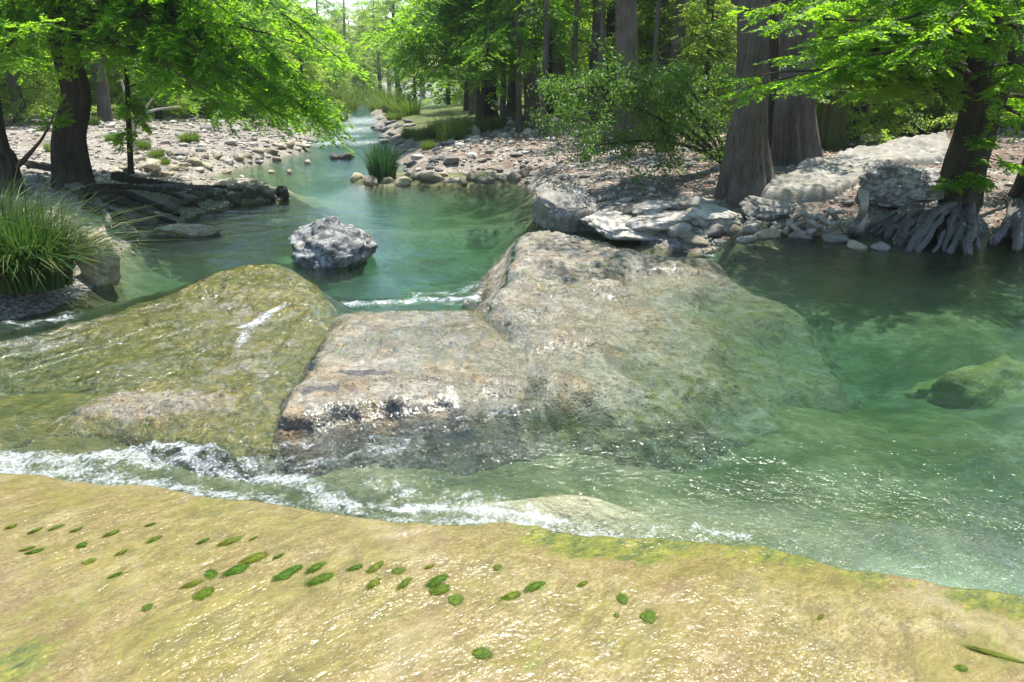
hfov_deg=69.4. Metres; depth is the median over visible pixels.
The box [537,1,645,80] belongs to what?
woodland tree
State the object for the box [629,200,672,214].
rock shelf
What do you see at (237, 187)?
spit stone
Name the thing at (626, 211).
bank stone
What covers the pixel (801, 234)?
bank stone
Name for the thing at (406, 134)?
grass clump
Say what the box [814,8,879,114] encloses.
woodland tree
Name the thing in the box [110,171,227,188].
dead log
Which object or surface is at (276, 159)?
bank stone
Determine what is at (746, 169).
cypress tree
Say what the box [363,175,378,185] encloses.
river stone
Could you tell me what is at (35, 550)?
algae tuft
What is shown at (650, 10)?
woodland tree
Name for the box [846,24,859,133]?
woodland tree
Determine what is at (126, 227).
spit stone
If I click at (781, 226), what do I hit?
bank stone
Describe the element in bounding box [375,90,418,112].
tall grass
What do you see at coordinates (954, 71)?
woodland tree
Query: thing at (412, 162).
river stone
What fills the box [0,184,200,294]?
sedge clump
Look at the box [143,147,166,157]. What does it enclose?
grass clump
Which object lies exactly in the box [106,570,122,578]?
algae tuft
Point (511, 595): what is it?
algae tuft
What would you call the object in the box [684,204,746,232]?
rock shelf
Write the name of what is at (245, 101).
bush
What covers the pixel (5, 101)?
bush
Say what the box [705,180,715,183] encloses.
bank stone
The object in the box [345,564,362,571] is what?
algae tuft
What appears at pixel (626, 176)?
fallen leaves
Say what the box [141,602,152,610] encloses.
algae tuft
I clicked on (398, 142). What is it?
river stone
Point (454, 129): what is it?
grass clump
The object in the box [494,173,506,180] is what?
river stone
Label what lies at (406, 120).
river stone
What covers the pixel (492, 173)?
river stone
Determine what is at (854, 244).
bank stone
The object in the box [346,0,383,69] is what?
woodland tree
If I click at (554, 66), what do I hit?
woodland tree
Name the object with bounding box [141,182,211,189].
dead log
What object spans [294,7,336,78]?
woodland tree
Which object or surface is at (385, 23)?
woodland tree
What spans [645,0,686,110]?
woodland tree
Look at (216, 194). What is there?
spit stone
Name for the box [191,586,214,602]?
algae tuft
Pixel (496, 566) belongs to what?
algae tuft
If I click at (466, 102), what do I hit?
woodland tree
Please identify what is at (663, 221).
rock shelf
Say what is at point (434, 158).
river stone
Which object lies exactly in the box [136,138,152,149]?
grass clump
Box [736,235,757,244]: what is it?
bank stone
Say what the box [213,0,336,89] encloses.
woodland tree
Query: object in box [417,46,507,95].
woodland tree
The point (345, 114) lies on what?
tall grass
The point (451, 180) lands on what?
river stone
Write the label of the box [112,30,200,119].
bush
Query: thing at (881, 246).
bank stone
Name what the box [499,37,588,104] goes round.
woodland tree
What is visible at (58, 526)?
algae tuft
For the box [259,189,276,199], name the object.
spit stone
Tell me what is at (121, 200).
root
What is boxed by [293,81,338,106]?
tall grass
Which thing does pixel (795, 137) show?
cypress tree
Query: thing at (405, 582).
algae tuft
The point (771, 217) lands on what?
bank stone
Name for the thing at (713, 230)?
bank stone
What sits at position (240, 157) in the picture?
bank stone
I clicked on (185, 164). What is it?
bank stone
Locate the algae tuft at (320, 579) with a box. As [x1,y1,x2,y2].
[301,571,336,585]
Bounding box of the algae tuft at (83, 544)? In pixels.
[76,542,87,548]
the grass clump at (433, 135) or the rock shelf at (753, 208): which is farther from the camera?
the grass clump at (433, 135)
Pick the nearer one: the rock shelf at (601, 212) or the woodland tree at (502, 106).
the rock shelf at (601, 212)
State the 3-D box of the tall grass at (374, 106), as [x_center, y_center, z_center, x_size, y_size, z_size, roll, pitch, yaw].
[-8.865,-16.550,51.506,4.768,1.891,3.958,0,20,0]
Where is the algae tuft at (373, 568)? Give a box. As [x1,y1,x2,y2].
[366,560,383,573]
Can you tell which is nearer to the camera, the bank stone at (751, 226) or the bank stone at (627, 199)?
the bank stone at (751, 226)
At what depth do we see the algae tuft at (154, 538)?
3.33 m
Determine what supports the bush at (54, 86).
on the ground at (948, 435)
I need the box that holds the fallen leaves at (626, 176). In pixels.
[436,110,1023,215]
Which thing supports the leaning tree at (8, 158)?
on the ground at (948, 435)
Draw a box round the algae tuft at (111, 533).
[102,529,118,536]
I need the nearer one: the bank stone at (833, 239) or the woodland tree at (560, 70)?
the bank stone at (833, 239)
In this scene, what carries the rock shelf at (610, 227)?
on the ground at (948, 435)
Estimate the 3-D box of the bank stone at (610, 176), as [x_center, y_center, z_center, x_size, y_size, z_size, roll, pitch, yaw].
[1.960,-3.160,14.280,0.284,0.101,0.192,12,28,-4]
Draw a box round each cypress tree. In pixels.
[0,0,373,191]
[352,0,579,121]
[612,0,650,144]
[706,0,1023,256]
[711,0,774,208]
[768,0,778,149]
[770,0,823,166]
[815,52,875,150]
[975,67,1023,252]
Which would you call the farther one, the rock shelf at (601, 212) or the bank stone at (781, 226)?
the rock shelf at (601, 212)
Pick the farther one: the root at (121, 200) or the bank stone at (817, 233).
the root at (121, 200)
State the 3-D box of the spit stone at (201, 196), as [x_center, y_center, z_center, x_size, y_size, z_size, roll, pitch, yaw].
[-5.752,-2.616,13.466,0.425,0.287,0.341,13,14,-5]
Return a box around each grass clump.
[41,141,49,151]
[88,115,101,125]
[100,132,116,141]
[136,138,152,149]
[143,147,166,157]
[152,156,171,164]
[174,129,203,142]
[385,110,403,120]
[396,126,417,138]
[408,125,434,140]
[419,137,437,149]
[421,122,448,139]
[427,111,481,141]
[459,113,494,132]
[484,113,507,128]
[510,111,523,120]
[652,142,671,151]
[686,125,711,141]
[866,108,894,132]
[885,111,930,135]
[925,116,945,131]
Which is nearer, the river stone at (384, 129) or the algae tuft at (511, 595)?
the algae tuft at (511, 595)
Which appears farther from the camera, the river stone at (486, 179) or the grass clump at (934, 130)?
the grass clump at (934, 130)
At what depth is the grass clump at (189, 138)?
20.58 m
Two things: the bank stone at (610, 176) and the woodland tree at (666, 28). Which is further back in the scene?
the woodland tree at (666, 28)
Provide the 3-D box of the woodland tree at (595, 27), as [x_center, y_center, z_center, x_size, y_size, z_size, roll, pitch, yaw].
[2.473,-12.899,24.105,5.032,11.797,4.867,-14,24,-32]
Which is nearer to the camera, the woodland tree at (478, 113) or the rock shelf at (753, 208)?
the rock shelf at (753, 208)
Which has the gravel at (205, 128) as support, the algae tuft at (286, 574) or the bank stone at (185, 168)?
the bank stone at (185, 168)
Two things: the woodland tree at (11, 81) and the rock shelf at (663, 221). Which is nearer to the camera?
the rock shelf at (663, 221)
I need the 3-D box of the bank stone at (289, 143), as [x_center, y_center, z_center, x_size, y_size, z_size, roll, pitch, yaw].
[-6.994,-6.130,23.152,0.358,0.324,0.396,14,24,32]
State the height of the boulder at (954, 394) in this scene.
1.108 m
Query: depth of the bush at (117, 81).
33.23 m
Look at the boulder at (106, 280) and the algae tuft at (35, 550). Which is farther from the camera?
the boulder at (106, 280)
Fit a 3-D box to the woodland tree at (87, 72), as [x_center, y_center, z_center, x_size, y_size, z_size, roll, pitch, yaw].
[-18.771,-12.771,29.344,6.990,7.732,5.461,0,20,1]
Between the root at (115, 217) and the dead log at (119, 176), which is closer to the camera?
the root at (115, 217)
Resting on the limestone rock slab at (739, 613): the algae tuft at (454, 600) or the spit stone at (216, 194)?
the algae tuft at (454, 600)
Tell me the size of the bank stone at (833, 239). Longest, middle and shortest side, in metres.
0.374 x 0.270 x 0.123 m
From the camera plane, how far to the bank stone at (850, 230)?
9.92 m
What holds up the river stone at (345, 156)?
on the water
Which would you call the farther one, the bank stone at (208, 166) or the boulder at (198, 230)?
the bank stone at (208, 166)
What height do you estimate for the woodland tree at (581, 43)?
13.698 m
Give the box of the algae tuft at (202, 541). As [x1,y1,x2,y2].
[194,538,209,544]
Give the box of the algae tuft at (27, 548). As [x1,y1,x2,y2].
[20,546,34,551]
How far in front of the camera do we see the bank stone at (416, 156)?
19.13 m
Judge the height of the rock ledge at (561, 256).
1.086 m
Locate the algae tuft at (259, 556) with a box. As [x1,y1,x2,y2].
[237,551,269,564]
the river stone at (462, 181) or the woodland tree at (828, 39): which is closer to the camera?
the river stone at (462, 181)
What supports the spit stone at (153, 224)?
on the gravel at (205, 128)
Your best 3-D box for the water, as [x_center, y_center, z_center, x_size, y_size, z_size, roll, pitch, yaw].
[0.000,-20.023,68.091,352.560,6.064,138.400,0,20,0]
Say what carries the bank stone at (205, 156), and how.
on the ground at (948, 435)
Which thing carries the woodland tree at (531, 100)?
on the ground at (948, 435)
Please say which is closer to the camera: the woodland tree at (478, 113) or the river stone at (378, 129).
the woodland tree at (478, 113)
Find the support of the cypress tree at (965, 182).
on the ground at (948, 435)
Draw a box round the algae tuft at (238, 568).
[220,562,251,577]
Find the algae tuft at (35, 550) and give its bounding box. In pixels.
[24,548,43,554]
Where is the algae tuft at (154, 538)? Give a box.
[145,535,162,544]
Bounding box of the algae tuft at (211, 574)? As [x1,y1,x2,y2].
[204,568,218,580]
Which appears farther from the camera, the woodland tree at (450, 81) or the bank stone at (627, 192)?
the woodland tree at (450, 81)
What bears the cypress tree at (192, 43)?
on the ground at (948, 435)
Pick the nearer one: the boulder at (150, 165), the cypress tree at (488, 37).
the boulder at (150, 165)
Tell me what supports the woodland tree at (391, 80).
on the ground at (948, 435)
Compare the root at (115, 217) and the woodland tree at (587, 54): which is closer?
the root at (115, 217)
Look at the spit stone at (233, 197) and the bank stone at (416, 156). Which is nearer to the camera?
the spit stone at (233, 197)
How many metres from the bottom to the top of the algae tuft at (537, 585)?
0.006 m
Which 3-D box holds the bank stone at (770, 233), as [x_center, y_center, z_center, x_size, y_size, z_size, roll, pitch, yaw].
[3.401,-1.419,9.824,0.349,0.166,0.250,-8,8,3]
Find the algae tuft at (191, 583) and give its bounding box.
[177,578,204,588]
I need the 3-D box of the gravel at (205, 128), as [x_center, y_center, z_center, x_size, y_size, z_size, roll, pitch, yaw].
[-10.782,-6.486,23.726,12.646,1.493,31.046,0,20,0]
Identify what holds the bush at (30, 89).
on the ground at (948, 435)
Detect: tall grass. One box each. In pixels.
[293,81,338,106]
[310,81,349,108]
[327,102,358,123]
[340,90,370,116]
[341,85,382,110]
[345,81,394,96]
[358,84,400,102]
[358,90,401,110]
[365,89,420,102]
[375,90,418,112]
[388,96,430,116]
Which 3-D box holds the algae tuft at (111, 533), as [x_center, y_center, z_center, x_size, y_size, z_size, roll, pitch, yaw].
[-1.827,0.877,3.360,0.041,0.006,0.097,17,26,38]
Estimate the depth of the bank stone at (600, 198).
12.29 m
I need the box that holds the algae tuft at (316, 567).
[301,560,326,574]
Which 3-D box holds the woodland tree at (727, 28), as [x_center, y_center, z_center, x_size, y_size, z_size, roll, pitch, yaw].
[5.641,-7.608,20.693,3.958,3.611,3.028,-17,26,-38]
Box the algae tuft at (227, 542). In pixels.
[217,535,242,545]
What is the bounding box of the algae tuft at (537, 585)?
[522,580,545,592]
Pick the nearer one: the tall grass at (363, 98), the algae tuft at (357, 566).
the algae tuft at (357, 566)
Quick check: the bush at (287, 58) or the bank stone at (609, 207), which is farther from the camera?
the bush at (287, 58)
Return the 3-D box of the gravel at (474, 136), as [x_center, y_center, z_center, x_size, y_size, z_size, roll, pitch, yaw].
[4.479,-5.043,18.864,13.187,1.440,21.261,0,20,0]
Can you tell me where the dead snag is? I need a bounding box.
[121,80,178,148]
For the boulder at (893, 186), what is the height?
0.626 m
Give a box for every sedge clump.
[0,161,117,251]
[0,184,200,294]
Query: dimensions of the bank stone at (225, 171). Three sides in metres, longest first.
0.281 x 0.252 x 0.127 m
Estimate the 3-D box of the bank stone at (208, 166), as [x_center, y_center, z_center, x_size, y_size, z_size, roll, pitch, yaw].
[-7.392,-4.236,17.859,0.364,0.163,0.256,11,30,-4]
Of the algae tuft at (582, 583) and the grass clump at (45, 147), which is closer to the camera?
the algae tuft at (582, 583)
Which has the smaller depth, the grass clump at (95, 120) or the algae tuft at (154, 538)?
the algae tuft at (154, 538)
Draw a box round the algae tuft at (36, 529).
[25,527,42,534]
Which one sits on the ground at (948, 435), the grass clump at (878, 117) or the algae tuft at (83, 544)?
the grass clump at (878, 117)
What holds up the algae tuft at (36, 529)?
on the limestone rock slab at (739, 613)
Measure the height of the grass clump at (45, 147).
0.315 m
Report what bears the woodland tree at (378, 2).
on the ground at (948, 435)
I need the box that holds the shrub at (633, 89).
[523,31,734,189]
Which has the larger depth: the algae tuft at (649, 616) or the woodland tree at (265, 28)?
the woodland tree at (265, 28)
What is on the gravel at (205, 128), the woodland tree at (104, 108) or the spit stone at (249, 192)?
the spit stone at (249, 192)
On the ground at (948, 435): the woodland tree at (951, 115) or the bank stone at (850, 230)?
the woodland tree at (951, 115)
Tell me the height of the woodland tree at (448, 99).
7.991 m
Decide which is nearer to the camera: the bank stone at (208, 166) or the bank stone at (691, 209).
the bank stone at (691, 209)
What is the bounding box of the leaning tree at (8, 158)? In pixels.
[0,13,77,195]
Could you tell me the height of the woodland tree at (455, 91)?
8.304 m
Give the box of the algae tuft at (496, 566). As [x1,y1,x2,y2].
[492,564,500,569]
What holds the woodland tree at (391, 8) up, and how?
on the ground at (948, 435)
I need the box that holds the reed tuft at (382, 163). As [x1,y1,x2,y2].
[348,137,412,181]
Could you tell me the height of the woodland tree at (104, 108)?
12.418 m
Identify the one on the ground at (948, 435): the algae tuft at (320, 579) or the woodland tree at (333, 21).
the woodland tree at (333, 21)
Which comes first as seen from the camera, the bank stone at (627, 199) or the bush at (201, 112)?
the bank stone at (627, 199)
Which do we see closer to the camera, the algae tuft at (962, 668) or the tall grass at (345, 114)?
the algae tuft at (962, 668)
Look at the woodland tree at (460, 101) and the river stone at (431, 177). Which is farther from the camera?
the woodland tree at (460, 101)
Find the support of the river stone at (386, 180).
on the ground at (948, 435)
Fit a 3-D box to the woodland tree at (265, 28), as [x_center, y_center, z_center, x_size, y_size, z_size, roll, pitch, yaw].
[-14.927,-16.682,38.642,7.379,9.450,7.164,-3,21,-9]
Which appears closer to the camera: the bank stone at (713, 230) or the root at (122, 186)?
the bank stone at (713, 230)
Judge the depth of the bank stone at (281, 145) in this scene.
22.46 m
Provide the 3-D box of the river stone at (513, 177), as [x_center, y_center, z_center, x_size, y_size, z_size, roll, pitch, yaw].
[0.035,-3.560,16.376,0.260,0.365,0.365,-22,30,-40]
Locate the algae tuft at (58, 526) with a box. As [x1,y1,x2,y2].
[48,523,64,530]
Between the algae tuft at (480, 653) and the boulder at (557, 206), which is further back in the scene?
the boulder at (557, 206)
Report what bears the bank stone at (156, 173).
on the ground at (948, 435)
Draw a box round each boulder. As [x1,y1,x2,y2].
[76,230,120,290]
[139,159,160,171]
[152,223,221,238]
[288,216,377,285]
[531,181,598,234]
[858,164,945,207]
[899,354,1023,409]
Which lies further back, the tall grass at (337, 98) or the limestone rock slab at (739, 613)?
the tall grass at (337, 98)
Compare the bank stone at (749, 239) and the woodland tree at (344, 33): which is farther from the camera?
the woodland tree at (344, 33)
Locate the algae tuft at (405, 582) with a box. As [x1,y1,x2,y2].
[396,577,411,590]
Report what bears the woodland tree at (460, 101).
on the ground at (948, 435)
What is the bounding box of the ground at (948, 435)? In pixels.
[0,71,1023,596]
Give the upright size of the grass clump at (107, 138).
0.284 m
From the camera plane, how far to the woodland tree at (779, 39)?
28.18 m
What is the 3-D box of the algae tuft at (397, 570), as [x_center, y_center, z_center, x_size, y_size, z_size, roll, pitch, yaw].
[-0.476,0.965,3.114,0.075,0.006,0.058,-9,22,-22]
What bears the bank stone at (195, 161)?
on the ground at (948, 435)
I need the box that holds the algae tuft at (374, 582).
[365,577,380,588]
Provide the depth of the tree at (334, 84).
67.82 m
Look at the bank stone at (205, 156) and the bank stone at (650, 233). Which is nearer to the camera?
the bank stone at (650, 233)
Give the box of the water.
[0,83,1023,592]
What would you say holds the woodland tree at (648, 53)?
on the ground at (948, 435)
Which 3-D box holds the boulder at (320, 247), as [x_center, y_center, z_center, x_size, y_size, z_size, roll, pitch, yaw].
[-2.394,-1.237,9.863,1.138,0.900,0.986,8,22,22]
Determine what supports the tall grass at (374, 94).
on the ground at (948, 435)
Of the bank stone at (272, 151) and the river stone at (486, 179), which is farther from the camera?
the bank stone at (272, 151)
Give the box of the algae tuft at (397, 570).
[391,567,406,574]
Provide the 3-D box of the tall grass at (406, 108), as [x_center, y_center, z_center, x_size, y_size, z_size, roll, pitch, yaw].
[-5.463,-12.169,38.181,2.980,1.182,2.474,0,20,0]
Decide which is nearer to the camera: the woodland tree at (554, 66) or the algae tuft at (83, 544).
the algae tuft at (83, 544)
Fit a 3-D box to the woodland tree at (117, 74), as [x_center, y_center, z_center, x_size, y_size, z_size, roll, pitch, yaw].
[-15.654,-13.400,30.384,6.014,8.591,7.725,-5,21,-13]
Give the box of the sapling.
[79,4,181,173]
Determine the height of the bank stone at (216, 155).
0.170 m
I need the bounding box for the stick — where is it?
[957,642,1023,663]
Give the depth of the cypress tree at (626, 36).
17.89 m
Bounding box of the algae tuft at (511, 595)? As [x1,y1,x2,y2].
[498,590,521,600]
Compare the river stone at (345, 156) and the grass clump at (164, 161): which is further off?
the river stone at (345, 156)
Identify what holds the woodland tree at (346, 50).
on the ground at (948, 435)
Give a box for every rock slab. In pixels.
[0,473,1023,681]
[761,132,949,203]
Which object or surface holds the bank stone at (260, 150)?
on the ground at (948, 435)
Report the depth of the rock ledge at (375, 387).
4.98 m
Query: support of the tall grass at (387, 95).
on the ground at (948, 435)
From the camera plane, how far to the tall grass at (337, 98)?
47.30 m
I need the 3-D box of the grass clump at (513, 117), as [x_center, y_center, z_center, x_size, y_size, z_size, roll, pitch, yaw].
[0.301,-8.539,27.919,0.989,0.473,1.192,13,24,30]
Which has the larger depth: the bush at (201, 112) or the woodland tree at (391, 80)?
the woodland tree at (391, 80)
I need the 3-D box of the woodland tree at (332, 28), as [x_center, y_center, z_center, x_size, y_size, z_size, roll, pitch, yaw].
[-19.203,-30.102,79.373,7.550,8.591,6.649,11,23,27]
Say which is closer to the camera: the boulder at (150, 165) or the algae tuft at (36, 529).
the algae tuft at (36, 529)
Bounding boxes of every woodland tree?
[2,49,32,123]
[6,0,123,111]
[79,0,148,106]
[87,8,113,121]
[114,71,250,114]
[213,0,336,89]
[223,0,293,98]
[264,1,324,80]
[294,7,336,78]
[300,0,356,58]
[312,18,360,85]
[313,32,342,93]
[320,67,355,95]
[321,12,349,66]
[326,13,381,82]
[328,0,365,55]
[338,41,377,90]
[339,0,389,85]
[344,4,410,89]
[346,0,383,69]
[347,56,385,95]
[357,0,431,94]
[359,0,400,83]
[381,14,439,99]
[382,1,443,94]
[413,5,463,104]
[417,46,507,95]
[418,3,508,110]
[422,34,498,103]
[445,1,587,116]
[445,72,523,104]
[463,0,590,98]
[468,60,474,114]
[475,20,481,120]
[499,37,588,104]
[500,0,548,134]
[500,4,506,123]
[512,0,613,115]
[515,0,538,132]
[522,0,539,126]
[536,0,723,114]
[537,1,591,101]
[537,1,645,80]
[542,0,600,120]
[551,0,592,117]
[557,0,606,107]
[566,0,719,109]
[568,0,578,125]
[576,1,648,97]
[579,0,736,102]
[592,0,821,107]
[594,0,685,117]
[596,0,641,128]
[610,44,615,115]
[637,0,736,109]
[641,0,682,126]
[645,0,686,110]
[646,0,736,127]
[672,0,780,101]
[702,0,825,117]
[779,0,829,103]
[779,0,893,115]
[779,0,920,106]
[814,0,938,145]
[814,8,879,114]
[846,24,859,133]
[854,1,975,130]
[892,1,1023,127]
[926,1,1023,131]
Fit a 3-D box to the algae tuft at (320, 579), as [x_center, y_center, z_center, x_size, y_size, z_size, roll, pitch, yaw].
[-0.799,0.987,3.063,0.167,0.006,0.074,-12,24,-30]
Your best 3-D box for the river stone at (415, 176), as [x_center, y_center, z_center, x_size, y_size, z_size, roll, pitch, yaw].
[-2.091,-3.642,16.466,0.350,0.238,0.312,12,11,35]
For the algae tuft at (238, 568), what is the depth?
3.12 m
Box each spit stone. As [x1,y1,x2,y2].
[108,223,139,239]
[134,214,159,229]
[160,202,179,212]
[169,192,198,206]
[184,189,206,201]
[202,188,225,200]
[224,191,240,204]
[227,183,246,191]
[240,186,259,199]
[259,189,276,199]
[276,186,288,197]
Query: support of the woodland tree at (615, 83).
on the ground at (948, 435)
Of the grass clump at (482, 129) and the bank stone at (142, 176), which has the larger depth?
the grass clump at (482, 129)
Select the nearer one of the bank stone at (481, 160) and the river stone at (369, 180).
the river stone at (369, 180)
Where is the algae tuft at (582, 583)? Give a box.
[576,580,587,586]
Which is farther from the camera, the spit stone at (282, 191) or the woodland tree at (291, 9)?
the woodland tree at (291, 9)
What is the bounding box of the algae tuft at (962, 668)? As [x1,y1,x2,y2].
[954,664,968,671]
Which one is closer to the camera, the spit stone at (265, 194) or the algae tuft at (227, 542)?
the algae tuft at (227, 542)
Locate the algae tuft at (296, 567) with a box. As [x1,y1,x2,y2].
[287,564,302,572]
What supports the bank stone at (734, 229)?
in the water
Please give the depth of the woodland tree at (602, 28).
21.33 m
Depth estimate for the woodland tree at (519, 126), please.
22.53 m
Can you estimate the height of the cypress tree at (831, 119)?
2.154 m
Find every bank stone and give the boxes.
[138,174,147,177]
[150,169,164,176]
[163,172,174,175]
[166,164,179,170]
[178,162,188,166]
[179,166,188,170]
[185,157,202,165]
[200,162,213,169]
[201,154,208,158]
[212,152,223,158]
[221,168,231,173]
[233,153,244,160]
[244,152,252,158]
[250,147,264,154]
[265,148,278,154]
[271,143,286,148]
[272,157,281,162]
[284,140,294,147]
[294,142,310,147]
[304,159,310,165]
[411,154,423,159]
[445,139,455,143]
[474,158,486,162]
[510,152,523,156]
[546,176,561,181]
[556,173,568,179]
[579,174,590,177]
[595,194,606,201]
[605,206,615,208]
[607,173,618,178]
[619,197,632,201]
[620,191,632,194]
[623,206,635,214]
[644,231,659,235]
[667,222,692,237]
[678,231,708,245]
[684,196,708,206]
[686,206,701,210]
[697,218,709,227]
[703,223,723,237]
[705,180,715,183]
[725,223,741,237]
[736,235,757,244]
[740,220,760,236]
[755,227,781,240]
[763,213,775,221]
[770,223,784,231]
[785,219,811,230]
[787,230,813,241]
[813,228,830,237]
[822,234,849,243]
[846,240,867,252]
[847,227,865,237]
[870,241,890,251]
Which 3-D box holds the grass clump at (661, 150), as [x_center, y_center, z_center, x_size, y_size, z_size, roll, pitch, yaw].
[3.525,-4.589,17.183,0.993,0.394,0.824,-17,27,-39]
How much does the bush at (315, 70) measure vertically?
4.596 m
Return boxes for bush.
[0,21,58,126]
[0,67,10,110]
[1,15,96,116]
[28,29,132,114]
[91,59,169,107]
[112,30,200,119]
[149,77,247,116]
[226,33,276,115]
[249,28,307,111]
[284,29,345,105]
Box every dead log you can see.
[24,160,50,171]
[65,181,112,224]
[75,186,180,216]
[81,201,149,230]
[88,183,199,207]
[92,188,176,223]
[96,205,140,229]
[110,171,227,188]
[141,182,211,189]
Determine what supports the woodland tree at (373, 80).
on the ground at (948, 435)
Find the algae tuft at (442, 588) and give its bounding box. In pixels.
[428,583,449,595]
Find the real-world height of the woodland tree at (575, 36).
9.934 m
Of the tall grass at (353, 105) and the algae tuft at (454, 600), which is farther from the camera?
the tall grass at (353, 105)
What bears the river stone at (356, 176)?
on the ground at (948, 435)
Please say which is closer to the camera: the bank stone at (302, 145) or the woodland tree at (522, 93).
the bank stone at (302, 145)
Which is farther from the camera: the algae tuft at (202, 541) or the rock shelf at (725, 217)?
the rock shelf at (725, 217)
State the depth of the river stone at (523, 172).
16.37 m
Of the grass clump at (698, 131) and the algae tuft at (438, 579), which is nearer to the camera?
the algae tuft at (438, 579)
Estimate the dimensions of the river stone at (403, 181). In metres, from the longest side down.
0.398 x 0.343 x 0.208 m
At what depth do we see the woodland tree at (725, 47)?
32.45 m
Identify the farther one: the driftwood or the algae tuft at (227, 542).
the driftwood
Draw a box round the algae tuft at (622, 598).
[616,591,629,603]
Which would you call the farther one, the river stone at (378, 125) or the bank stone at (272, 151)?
the river stone at (378, 125)
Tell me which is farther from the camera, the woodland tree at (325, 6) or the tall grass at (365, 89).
the woodland tree at (325, 6)
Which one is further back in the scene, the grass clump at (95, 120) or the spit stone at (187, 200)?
the grass clump at (95, 120)
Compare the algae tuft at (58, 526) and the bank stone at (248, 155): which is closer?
the algae tuft at (58, 526)
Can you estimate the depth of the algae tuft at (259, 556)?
3.19 m
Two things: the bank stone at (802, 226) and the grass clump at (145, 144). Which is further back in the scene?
the grass clump at (145, 144)
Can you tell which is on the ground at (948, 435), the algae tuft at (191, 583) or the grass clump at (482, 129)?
the grass clump at (482, 129)
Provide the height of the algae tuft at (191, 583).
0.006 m
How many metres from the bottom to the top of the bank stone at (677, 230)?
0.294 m
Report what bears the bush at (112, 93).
on the ground at (948, 435)
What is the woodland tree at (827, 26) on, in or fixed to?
on the ground at (948, 435)
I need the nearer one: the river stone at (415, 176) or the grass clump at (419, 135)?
the river stone at (415, 176)
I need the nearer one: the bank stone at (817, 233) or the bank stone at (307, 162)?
the bank stone at (817, 233)
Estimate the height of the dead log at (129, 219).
0.294 m
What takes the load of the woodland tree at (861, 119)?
on the ground at (948, 435)
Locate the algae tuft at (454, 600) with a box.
[447,593,463,605]
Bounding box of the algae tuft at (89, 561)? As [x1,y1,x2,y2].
[81,557,97,563]
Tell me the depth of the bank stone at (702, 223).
10.60 m
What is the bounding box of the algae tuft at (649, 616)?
[640,608,657,623]
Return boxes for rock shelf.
[580,209,624,227]
[584,214,655,240]
[625,211,692,232]
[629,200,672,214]
[677,196,732,210]
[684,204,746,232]
[739,195,793,220]
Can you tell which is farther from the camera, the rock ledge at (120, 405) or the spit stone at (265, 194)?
the spit stone at (265, 194)
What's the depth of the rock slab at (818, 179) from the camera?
12.07 m
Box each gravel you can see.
[4,109,316,254]
[431,114,1023,253]
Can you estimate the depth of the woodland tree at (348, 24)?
117.95 m
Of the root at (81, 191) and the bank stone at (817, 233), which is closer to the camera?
the bank stone at (817, 233)
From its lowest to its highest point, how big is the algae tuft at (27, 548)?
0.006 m
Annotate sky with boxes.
[241,0,437,68]
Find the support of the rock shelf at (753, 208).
on the ground at (948, 435)
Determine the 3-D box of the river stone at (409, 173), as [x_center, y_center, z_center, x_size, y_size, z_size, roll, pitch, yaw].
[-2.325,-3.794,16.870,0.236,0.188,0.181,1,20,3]
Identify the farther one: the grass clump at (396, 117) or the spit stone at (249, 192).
the grass clump at (396, 117)
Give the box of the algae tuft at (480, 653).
[472,646,493,659]
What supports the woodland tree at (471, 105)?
on the ground at (948, 435)
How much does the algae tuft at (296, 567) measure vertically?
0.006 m
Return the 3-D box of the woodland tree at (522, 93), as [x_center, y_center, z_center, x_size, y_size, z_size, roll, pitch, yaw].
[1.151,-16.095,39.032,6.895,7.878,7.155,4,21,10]
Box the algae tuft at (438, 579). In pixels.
[424,574,449,587]
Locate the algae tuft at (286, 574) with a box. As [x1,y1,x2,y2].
[269,569,295,581]
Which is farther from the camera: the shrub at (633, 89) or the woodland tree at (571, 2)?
the woodland tree at (571, 2)
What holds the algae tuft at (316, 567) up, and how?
on the limestone rock slab at (739, 613)
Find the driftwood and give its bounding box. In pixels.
[783,189,868,239]
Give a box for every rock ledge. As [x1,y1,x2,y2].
[0,264,340,483]
[272,310,539,476]
[461,230,865,474]
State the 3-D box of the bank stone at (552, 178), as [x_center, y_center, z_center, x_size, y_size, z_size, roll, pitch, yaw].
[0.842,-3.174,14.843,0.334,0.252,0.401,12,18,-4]
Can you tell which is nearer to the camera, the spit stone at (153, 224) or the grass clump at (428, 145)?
the spit stone at (153, 224)
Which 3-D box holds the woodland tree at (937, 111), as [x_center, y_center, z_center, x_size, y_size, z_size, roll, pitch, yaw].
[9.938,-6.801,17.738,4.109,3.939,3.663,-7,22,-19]
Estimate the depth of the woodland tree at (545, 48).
20.49 m
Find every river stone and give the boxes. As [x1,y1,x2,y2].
[329,153,339,161]
[339,152,352,162]
[350,172,363,182]
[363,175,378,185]
[370,124,384,130]
[373,126,380,132]
[380,126,391,132]
[380,177,393,183]
[394,140,405,144]
[395,176,411,186]
[402,118,413,122]
[403,123,415,126]
[404,170,414,176]
[408,160,417,165]
[409,173,422,179]
[420,172,443,181]
[428,156,438,159]
[436,172,448,176]
[443,177,458,182]
[457,177,467,184]
[465,170,478,180]
[476,176,494,183]
[487,171,497,175]
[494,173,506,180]
[507,171,520,183]
[517,168,529,177]
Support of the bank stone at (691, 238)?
in the water
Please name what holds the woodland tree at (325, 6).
on the ground at (948, 435)

